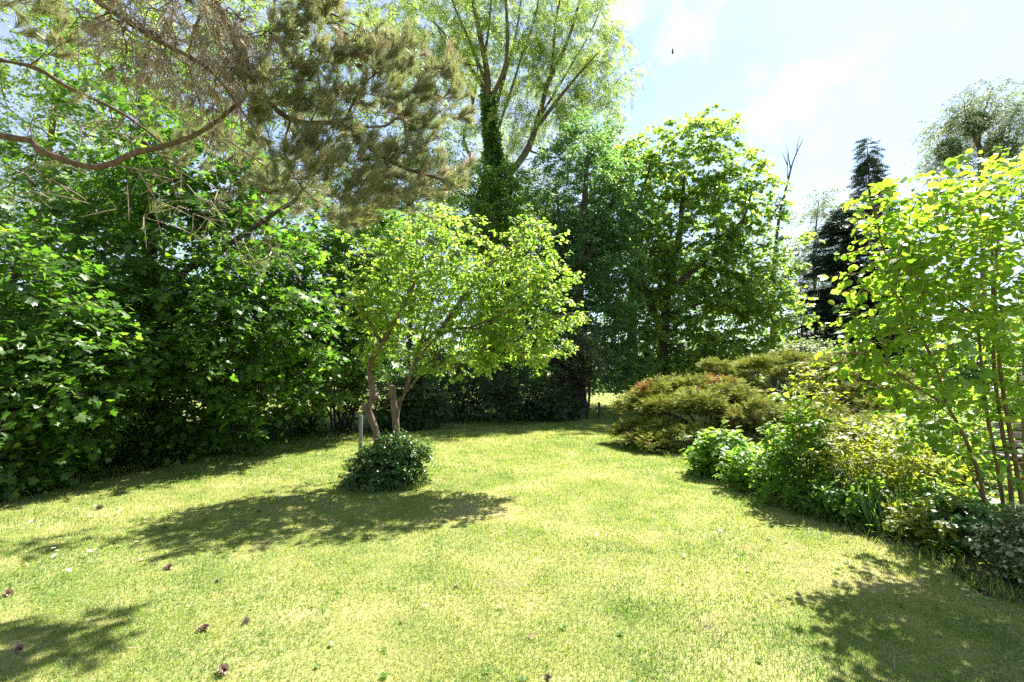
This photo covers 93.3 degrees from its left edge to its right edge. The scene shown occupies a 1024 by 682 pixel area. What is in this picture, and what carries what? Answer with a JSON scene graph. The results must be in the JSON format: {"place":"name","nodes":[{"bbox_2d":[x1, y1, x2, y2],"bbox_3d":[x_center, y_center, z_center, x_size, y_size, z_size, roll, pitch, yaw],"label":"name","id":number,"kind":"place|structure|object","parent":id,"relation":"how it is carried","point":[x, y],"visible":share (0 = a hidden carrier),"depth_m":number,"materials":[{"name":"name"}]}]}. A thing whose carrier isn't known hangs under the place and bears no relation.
{"place":"outdoors","nodes":[
{"label":"outdoors","id":0,"kind":"place"},
{"bbox_2d":[0,376,1023,681],"bbox_3d":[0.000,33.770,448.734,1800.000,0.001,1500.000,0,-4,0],"label":"ground","id":1,"kind":"structure","parent":0,"point":[476,602],"depth_m":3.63,"materials":[{"name":"green plant"}]},
{"bbox_2d":[2,589,12,596],"bbox_3d":[-3.673,1.837,3.523,0.086,0.059,0.058,-23,5,41],"label":"pine cone","id":2,"kind":"object","parent":1,"relation":"on","point":[6,592],"visible":0.99,"depth_m":3.51,"materials":[{"name":"brown plant"}]},
{"bbox_2d":[13,643,24,651],"bbox_3d":[-2.872,1.791,2.819,0.072,0.050,0.051,-8,-31,36],"label":"pine cone","id":3,"kind":"object","parent":1,"relation":"on","point":[19,647],"visible":1,"depth_m":2.81,"materials":[{"name":"brown plant"}]},
{"bbox_2d":[0,0,175,394],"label":"background tree","id":4,"kind":"object","parent":1,"relation":"on","point":[51,125],"visible":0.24,"depth_m":16.25,"materials":[{"name":"green plant"}]},
{"bbox_2d":[163,563,172,569],"bbox_3d":[-2.851,1.872,4.008,0.082,0.056,0.055,-17,-21,16],"label":"pine cone","id":5,"kind":"object","parent":1,"relation":"on","point":[168,566],"visible":1,"depth_m":4.00,"materials":[{"name":"brown plant"}]},
{"bbox_2d":[196,623,209,631],"bbox_3d":[-1.941,1.803,3.038,0.077,0.052,0.052,-20,-38,1],"label":"pine cone","id":6,"kind":"object","parent":1,"relation":"on","point":[204,626],"visible":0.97,"depth_m":3.03,"materials":[{"name":"brown plant"}]},
{"bbox_2d":[216,663,228,675],"bbox_3d":[-1.556,1.768,2.602,0.062,0.064,0.092,29,-40,-29],"label":"pine cone","id":7,"kind":"object","parent":1,"relation":"on","point":[220,668],"visible":0.98,"depth_m":2.59,"materials":[{"name":"brown plant"}]},
{"bbox_2d":[0,0,479,282],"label":"pine tree","id":8,"kind":"object","parent":1,"relation":"on","point":[309,144],"visible":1,"depth_m":4.84,"materials":[{"name":"green plant"}]},
{"bbox_2d":[242,617,249,624],"bbox_3d":[-1.722,1.814,3.133,0.043,0.043,0.063,44,-1,-5],"label":"pine cone","id":9,"kind":"object","parent":1,"relation":"on","point":[246,620],"visible":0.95,"depth_m":3.12,"materials":[{"name":"brown plant"}]},
{"bbox_2d":[131,0,401,386],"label":"background tree","id":10,"kind":"object","parent":1,"relation":"on","point":[255,6],"visible":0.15,"depth_m":17.67,"materials":[{"name":"green plant"}]},
{"bbox_2d":[0,415,573,501],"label":"tree bed","id":11,"kind":"object","parent":1,"relation":"on","point":[103,478],"visible":0.24,"depth_m":9.12,"materials":[{"name":"soil"}]},
{"bbox_2d":[8,438,118,475],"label":"undergrowth bush","id":12,"kind":"object","parent":11,"relation":"on","point":[82,460],"visible":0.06,"depth_m":7.74,"materials":[{"name":"green plant"}]},
{"bbox_2d":[0,209,173,500],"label":"maple tree","id":13,"kind":"object","parent":11,"relation":"on","point":[34,423],"visible":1,"depth_m":6.53,"materials":[{"name":"green plant"}]},
{"bbox_2d":[71,415,178,469],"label":"undergrowth bush","id":14,"kind":"object","parent":11,"relation":"on","point":[134,447],"visible":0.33,"depth_m":8.67,"materials":[{"name":"green plant"}]},
{"bbox_2d":[0,9,353,465],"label":"maple tree","id":15,"kind":"object","parent":11,"relation":"on","point":[165,301],"visible":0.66,"depth_m":9.11,"materials":[{"name":"green plant"}]},
{"bbox_2d":[138,410,238,452],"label":"undergrowth bush","id":16,"kind":"object","parent":11,"relation":"on","point":[196,433],"visible":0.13,"depth_m":10.01,"materials":[{"name":"green plant"}]},
{"bbox_2d":[204,402,293,443],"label":"undergrowth bush","id":17,"kind":"object","parent":11,"relation":"on","point":[270,428],"visible":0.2,"depth_m":11.66,"materials":[{"name":"green plant"}]},
{"bbox_2d":[13,410,567,478],"bbox_3d":[-4.677,2.447,13.829,6.603,0.321,16.070,-3,-5,38],"label":"ground cover","id":18,"kind":"object","parent":11,"relation":"on","point":[294,434],"visible":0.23,"depth_m":13.07,"materials":[{"name":"green plant"}]},
{"bbox_2d":[270,412,327,436],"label":"undergrowth bush","id":19,"kind":"object","parent":11,"relation":"on","point":[314,423],"visible":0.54,"depth_m":12.97,"materials":[{"name":"green plant"}]},
{"bbox_2d":[194,184,445,428],"bbox_3d":[-4.933,-0.784,12.930,6.143,6.655,5.436,4,-6,-43],"label":"maple tree","id":20,"kind":"object","parent":11,"relation":"on","point":[334,241],"visible":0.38,"depth_m":12.06,"materials":[{"name":"green plant"}]},
{"bbox_2d":[246,339,439,432],"bbox_3d":[-4.913,1.348,13.997,5.478,3.064,3.015,-1,-4,7],"label":"hazel shrub","id":21,"kind":"object","parent":11,"relation":"on","point":[349,421],"visible":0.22,"depth_m":13.69,"materials":[{"name":"green plant"}]},
{"bbox_2d":[365,369,454,431],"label":"cypress bush","id":22,"kind":"object","parent":11,"relation":"on","point":[428,415],"visible":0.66,"depth_m":14.22,"materials":[{"name":"green plant"}]},
{"bbox_2d":[376,300,491,411],"bbox_3d":[-2.959,0.829,19.025,4.890,4.979,3.254,0,-4,0],"label":"holly bush","id":23,"kind":"object","parent":11,"relation":"on","point":[439,358],"visible":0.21,"depth_m":18.69,"materials":[{"name":"green plant"}]},
{"bbox_2d":[427,363,492,422],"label":"shrub","id":24,"kind":"object","parent":11,"relation":"on","point":[459,399],"visible":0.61,"depth_m":16.73,"materials":[{"name":"green plant"}]},
{"bbox_2d":[472,366,546,422],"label":"shrub","id":25,"kind":"object","parent":11,"relation":"on","point":[506,410],"visible":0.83,"depth_m":17.01,"materials":[{"name":"green plant"}]},
{"bbox_2d":[517,375,586,421],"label":"yew bush","id":26,"kind":"object","parent":11,"relation":"on","point":[556,396],"visible":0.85,"depth_m":17.02,"materials":[{"name":"green plant"}]},
{"bbox_2d":[539,347,602,416],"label":"shrub","id":27,"kind":"object","parent":11,"relation":"on","point":[568,379],"visible":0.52,"depth_m":18.07,"materials":[{"name":"green plant"}]},
{"bbox_2d":[305,305,399,390],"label":"distant tree","id":28,"kind":"object","parent":1,"relation":"on","point":[377,360],"visible":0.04,"depth_m":50.68,"materials":[{"name":"green plant"}]},
{"bbox_2d":[358,415,362,451],"bbox_3d":[-2.384,1.657,7.602,0.060,0.981,0.059,0,-4,0],"label":"metal post","id":29,"kind":"object","parent":1,"relation":"on","point":[360,430],"visible":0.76,"depth_m":7.60,"materials":[{"name":"metal"}]},
{"bbox_2d":[332,426,435,492],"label":"leafy bush","id":30,"kind":"object","parent":1,"relation":"on","point":[397,463],"visible":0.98,"depth_m":6.91,"materials":[{"name":"green plant"}]},
{"bbox_2d":[303,49,486,380],"bbox_3d":[-4.612,-4.910,19.820,7.340,15.841,7.815,0,-4,0],"label":"background tree","id":31,"kind":"object","parent":1,"relation":"on","point":[450,202],"visible":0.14,"depth_m":20.16,"materials":[{"name":"green plant"}]},
{"bbox_2d":[379,329,470,386],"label":"distant tree","id":32,"kind":"object","parent":1,"relation":"on","point":[450,371],"visible":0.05,"depth_m":48.74,"materials":[{"name":"green plant"}]},
{"bbox_2d":[331,199,591,446],"bbox_3d":[-0.694,-0.145,7.476,3.976,4.562,2.772,0,-4,0],"label":"plum tree","id":33,"kind":"object","parent":1,"relation":"on","point":[470,280],"visible":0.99,"depth_m":7.29,"materials":[{"name":"green plant"}]},
{"bbox_2d":[334,0,649,373],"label":"ash tree","id":34,"kind":"object","parent":1,"relation":"on","point":[526,42],"visible":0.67,"depth_m":26.26,"materials":[{"name":"green plant"}]},
{"bbox_2d":[460,89,532,406],"bbox_3d":[-0.782,-4.994,25.844,4.130,17.431,4.181,0,-4,0],"label":"ivy","id":35,"kind":"object","parent":34,"relation":"attached to","point":[497,154],"visible":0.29,"depth_m":25.77,"materials":[{"name":"green plant"}]},
{"bbox_2d":[408,153,586,408],"bbox_3d":[-0.814,-3.012,23.311,9.516,12.544,4.865,0,-4,0],"label":"understorey tree","id":36,"kind":"object","parent":1,"relation":"on","point":[484,207],"visible":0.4,"depth_m":23.49,"materials":[{"name":"green plant"}]},
{"bbox_2d":[3,441,995,681],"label":"lawn litter","id":37,"kind":"object","parent":1,"relation":"on","point":[706,626],"visible":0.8,"depth_m":3.57,"materials":[{"name":"brown plant"}]},
{"bbox_2d":[460,335,548,388],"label":"distant tree","id":38,"kind":"object","parent":1,"relation":"on","point":[521,363],"visible":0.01,"depth_m":52.74,"materials":[{"name":"green plant"}]},
{"bbox_2d":[457,282,561,413],"bbox_3d":[0.186,0.317,20.658,5.152,5.965,3.336,2,-4,-24],"label":"holly bush","id":39,"kind":"object","parent":1,"relation":"on","point":[508,367],"visible":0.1,"depth_m":20.31,"materials":[{"name":"green plant"}]},
{"bbox_2d":[1,418,1023,605],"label":"edge grass","id":40,"kind":"structure","parent":1,"relation":"on","point":[932,553],"depth_m":5.30,"materials":[{"name":"green plant"}]},
{"bbox_2d":[30,444,1021,681],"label":"lawn weeds","id":41,"kind":"object","parent":1,"relation":"on","point":[524,677],"visible":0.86,"depth_m":3.34,"materials":[{"name":"green plant"}]},
{"bbox_2d":[544,673,550,679],"bbox_3d":[0.188,1.777,2.559,0.031,0.031,0.045,36,-29,-12],"label":"pine cone","id":42,"kind":"object","parent":1,"relation":"on","point":[547,676],"visible":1,"depth_m":2.55,"materials":[{"name":"brown plant"}]},
{"bbox_2d":[513,345,610,390],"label":"distant tree","id":43,"kind":"object","parent":1,"relation":"on","point":[537,377],"visible":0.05,"depth_m":50.66,"materials":[{"name":"green plant"}]},
{"bbox_2d":[484,104,663,415],"bbox_3d":[2.687,-3.637,20.500,7.209,13.391,5.505,1,-4,-17],"label":"lime tree","id":44,"kind":"object","parent":1,"relation":"on","point":[581,219],"visible":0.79,"depth_m":19.71,"materials":[{"name":"green plant"}]},
{"bbox_2d":[555,323,626,418],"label":"tree","id":45,"kind":"object","parent":1,"relation":"on","point":[592,355],"visible":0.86,"depth_m":17.91,"materials":[{"name":"green plant"}]},
{"bbox_2d":[598,402,600,418],"bbox_3d":[3.201,2.566,17.765,0.125,0.628,0.114,0,-4,0],"label":"fence post","id":46,"kind":"object","parent":1,"relation":"on","point":[599,411],"visible":0.92,"depth_m":17.72,"materials":[{"name":"brown wood"}]},
{"bbox_2d":[594,341,683,391],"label":"distant tree","id":47,"kind":"object","parent":1,"relation":"on","point":[609,389],"depth_m":48.33,"materials":[{"name":"green plant"}]},
{"bbox_2d":[534,121,787,398],"bbox_3d":[7.801,-4.286,26.427,15.309,15.540,7.209,0,-4,0],"label":"sycamore tree","id":48,"kind":"object","parent":1,"relation":"on","point":[723,321],"visible":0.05,"depth_m":25.86,"materials":[{"name":"green plant"}]},
{"bbox_2d":[586,100,824,400],"bbox_3d":[8.112,-4.142,23.316,12.179,14.830,7.265,0,-4,0],"label":"sycamore tree","id":49,"kind":"object","parent":1,"relation":"on","point":[743,305],"visible":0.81,"depth_m":22.24,"materials":[{"name":"green plant"}]},
{"bbox_2d":[671,327,755,388],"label":"distant tree","id":50,"kind":"object","parent":1,"relation":"on","point":[711,347],"visible":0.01,"depth_m":50.83,"materials":[{"name":"green plant"}]},
{"bbox_2d":[765,137,802,402],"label":"dead tree","id":51,"kind":"object","parent":1,"relation":"on","point":[778,223],"visible":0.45,"depth_m":26.46,"materials":[{"name":"wood"}]},
{"bbox_2d":[739,306,841,392],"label":"distant tree","id":52,"kind":"object","parent":1,"relation":"on","point":[764,332],"visible":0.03,"depth_m":47.31,"materials":[{"name":"green plant"}]},
{"bbox_2d":[777,267,826,391],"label":"fir tree","id":53,"kind":"object","parent":1,"relation":"on","point":[803,284],"visible":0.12,"depth_m":29.09,"materials":[{"name":"green plant"}]},
{"bbox_2d":[758,335,855,388],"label":"elder shrub","id":54,"kind":"object","parent":1,"relation":"on","point":[797,347],"visible":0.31,"depth_m":16.78,"materials":[{"name":"green plant"}]},
{"bbox_2d":[764,186,856,338],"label":"birch tree","id":55,"kind":"object","parent":1,"relation":"on","point":[815,214],"visible":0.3,"depth_m":36.44,"materials":[{"name":"green plant"}]},
{"bbox_2d":[654,434,1023,604],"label":"flower bed","id":56,"kind":"object","parent":1,"relation":"on","point":[956,558],"visible":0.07,"depth_m":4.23,"materials":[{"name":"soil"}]},
{"bbox_2d":[604,371,833,453],"bbox_3d":[4.510,1.709,11.128,4.828,2.069,3.201,0,-4,0],"label":"juniper bush","id":57,"kind":"object","parent":56,"relation":"on","point":[746,409],"visible":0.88,"depth_m":10.57,"materials":[{"name":"green plant"}]},
{"bbox_2d":[679,418,761,481],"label":"hydrangea","id":58,"kind":"object","parent":56,"relation":"on","point":[704,457],"visible":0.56,"depth_m":7.64,"materials":[{"name":"green plant"}]},
{"bbox_2d":[712,444,804,494],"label":"leafy perennial","id":59,"kind":"object","parent":56,"relation":"on","point":[743,464],"visible":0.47,"depth_m":6.71,"materials":[{"name":"green plant"}]},
{"bbox_2d":[744,386,846,507],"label":"border shrub","id":60,"kind":"object","parent":56,"relation":"on","point":[778,458],"visible":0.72,"depth_m":6.05,"materials":[{"name":"green plant"}]},
{"bbox_2d":[770,362,849,483],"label":"thin shrub","id":61,"kind":"object","parent":56,"relation":"on","point":[821,397],"visible":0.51,"depth_m":6.35,"materials":[{"name":"green plant"}]},
{"bbox_2d":[779,482,849,517],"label":"leafy perennial","id":62,"kind":"object","parent":56,"relation":"on","point":[796,496],"visible":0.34,"depth_m":5.60,"materials":[{"name":"green plant"}]},
{"bbox_2d":[695,347,939,452],"bbox_3d":[7.260,1.372,11.572,4.828,2.561,5.283,4,-6,-42],"label":"juniper bush","id":63,"kind":"object","parent":56,"relation":"on","point":[765,365],"visible":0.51,"depth_m":11.91,"materials":[{"name":"green plant"}]},
{"bbox_2d":[795,467,909,528],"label":"leafy perennial","id":64,"kind":"object","parent":56,"relation":"on","point":[834,499],"visible":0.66,"depth_m":5.24,"materials":[{"name":"green plant"}]},
{"bbox_2d":[785,414,962,502],"bbox_3d":[4.157,1.496,5.627,1.464,1.324,1.630,4,-6,-43],"label":"spindle shrub","id":65,"kind":"object","parent":56,"relation":"on","point":[866,463],"visible":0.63,"depth_m":5.52,"materials":[{"name":"green plant"}]},
{"bbox_2d":[853,482,936,539],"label":"iris clump","id":66,"kind":"object","parent":56,"relation":"on","point":[873,515],"visible":0.56,"depth_m":4.96,"materials":[{"name":"green plant"}]},
{"bbox_2d":[795,146,1023,514],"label":"round leaved shrub","id":67,"kind":"object","parent":56,"relation":"on","point":[989,225],"visible":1,"depth_m":4.42,"materials":[{"name":"green plant"}]},
{"bbox_2d":[851,441,989,493],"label":"border shrub","id":68,"kind":"object","parent":56,"relation":"on","point":[948,477],"visible":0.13,"depth_m":6.06,"materials":[{"name":"green plant"}]},
{"bbox_2d":[856,473,992,507],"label":"leafy perennial","id":69,"kind":"object","parent":56,"relation":"on","point":[939,487],"visible":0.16,"depth_m":5.17,"materials":[{"name":"green plant"}]},
{"bbox_2d":[860,410,1014,488],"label":"border shrub","id":70,"kind":"object","parent":56,"relation":"on","point":[983,464],"visible":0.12,"depth_m":7.13,"materials":[{"name":"green plant"}]},
{"bbox_2d":[880,492,1001,552],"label":"leafy perennial","id":71,"kind":"object","parent":56,"relation":"on","point":[924,533],"visible":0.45,"depth_m":4.54,"materials":[{"name":"green plant"}]},
{"bbox_2d":[913,492,1022,556],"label":"leafy perennial","id":72,"kind":"object","parent":56,"relation":"on","point":[977,513],"visible":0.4,"depth_m":4.39,"materials":[{"name":"green plant"}]},
{"bbox_2d":[955,504,1023,587],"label":"variegated bush","id":73,"kind":"object","parent":56,"relation":"on","point":[1005,549],"visible":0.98,"depth_m":3.81,"materials":[{"name":"green plant"}]},
{"bbox_2d":[987,498,999,504],"bbox_3d":[5.911,2.008,5.983,0.337,0.132,0.262,0,-4,0],"label":"edging stone","id":74,"kind":"object","parent":56,"relation":"on","point":[995,500],"visible":0.2,"depth_m":5.92,"materials":[{"name":"white stone"}]},
{"bbox_2d":[760,204,932,405],"bbox_3d":[18.805,-1.948,26.944,8.526,11.767,8.697,2,-5,-27],"label":"fir tree","id":75,"kind":"object","parent":1,"relation":"on","point":[840,229],"visible":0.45,"depth_m":27.10,"materials":[{"name":"green plant"}]},
{"bbox_2d":[823,137,944,357],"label":"spruce tree","id":76,"kind":"object","parent":1,"relation":"on","point":[862,170],"visible":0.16,"depth_m":33.70,"materials":[{"name":"green plant"}]},
{"bbox_2d":[865,250,956,401],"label":"fir tree","id":77,"kind":"object","parent":1,"relation":"on","point":[902,348],"visible":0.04,"depth_m":24.63,"materials":[{"name":"green plant"}]},
{"bbox_2d":[899,316,1022,418],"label":"understorey tree","id":78,"kind":"object","parent":1,"relation":"on","point":[964,375],"visible":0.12,"depth_m":14.71,"materials":[{"name":"green plant"}]},
{"bbox_2d":[903,75,1023,366],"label":"willow tree","id":79,"kind":"object","parent":1,"relation":"on","point":[954,128],"visible":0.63,"depth_m":40.81,"materials":[{"name":"green plant"}]},
{"bbox_2d":[932,138,963,161],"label":"mistletoe","id":80,"kind":"object","parent":79,"relation":"attached to","point":[949,148],"visible":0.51,"depth_m":40.58,"materials":[{"name":"green plant"}]},
{"bbox_2d":[958,110,992,137],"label":"mistletoe","id":81,"kind":"object","parent":79,"relation":"attached to","point":[981,114],"visible":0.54,"depth_m":40.72,"materials":[{"name":"green plant"}]},
{"bbox_2d":[981,134,1022,164],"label":"mistletoe","id":82,"kind":"object","parent":79,"relation":"attached to","point":[1000,140],"visible":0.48,"depth_m":40.36,"materials":[{"name":"green plant"}]},
{"bbox_2d":[908,379,1021,465],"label":"border shrub","id":83,"kind":"object","parent":1,"relation":"on","point":[958,412],"visible":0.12,"depth_m":8.86,"materials":[{"name":"green plant"}]},
{"bbox_2d":[953,421,1021,475],"bbox_3d":[7.500,1.657,7.029,1.500,0.900,0.502,-2,-5,29],"label":"garden bench","id":84,"kind":"object","parent":1,"relation":"on","point":[1015,434],"visible":0.17,"depth_m":7.26,"materials":[{"name":"grey wood"}]},
{"bbox_2d":[957,299,1023,407],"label":"understorey tree","id":85,"kind":"object","parent":1,"relation":"on","point":[984,362],"visible":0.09,"depth_m":13.80,"materials":[{"name":"green plant"}]},
{"bbox_2d":[972,301,1023,353],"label":"distant tree","id":86,"kind":"object","parent":1,"relation":"on","point":[1007,331],"visible":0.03,"depth_m":45.68,"materials":[{"name":"green plant"}]},
{"bbox_2d":[989,359,1021,461],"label":"border shrub","id":87,"kind":"object","parent":1,"relation":"on","point":[1011,378],"visible":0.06,"depth_m":9.27,"materials":[{"name":"green plant"}]},
{"bbox_2d":[0,0,1023,375],"label":"sky","id":88,"kind":"structure","parent":0,"point":[832,75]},
{"bbox_2d":[128,393,990,414],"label":"meadow grass","id":89,"kind":"structure","parent":0,"point":[608,413],"depth_m":21.81,"materials":[{"name":"green plant"}]}
]}

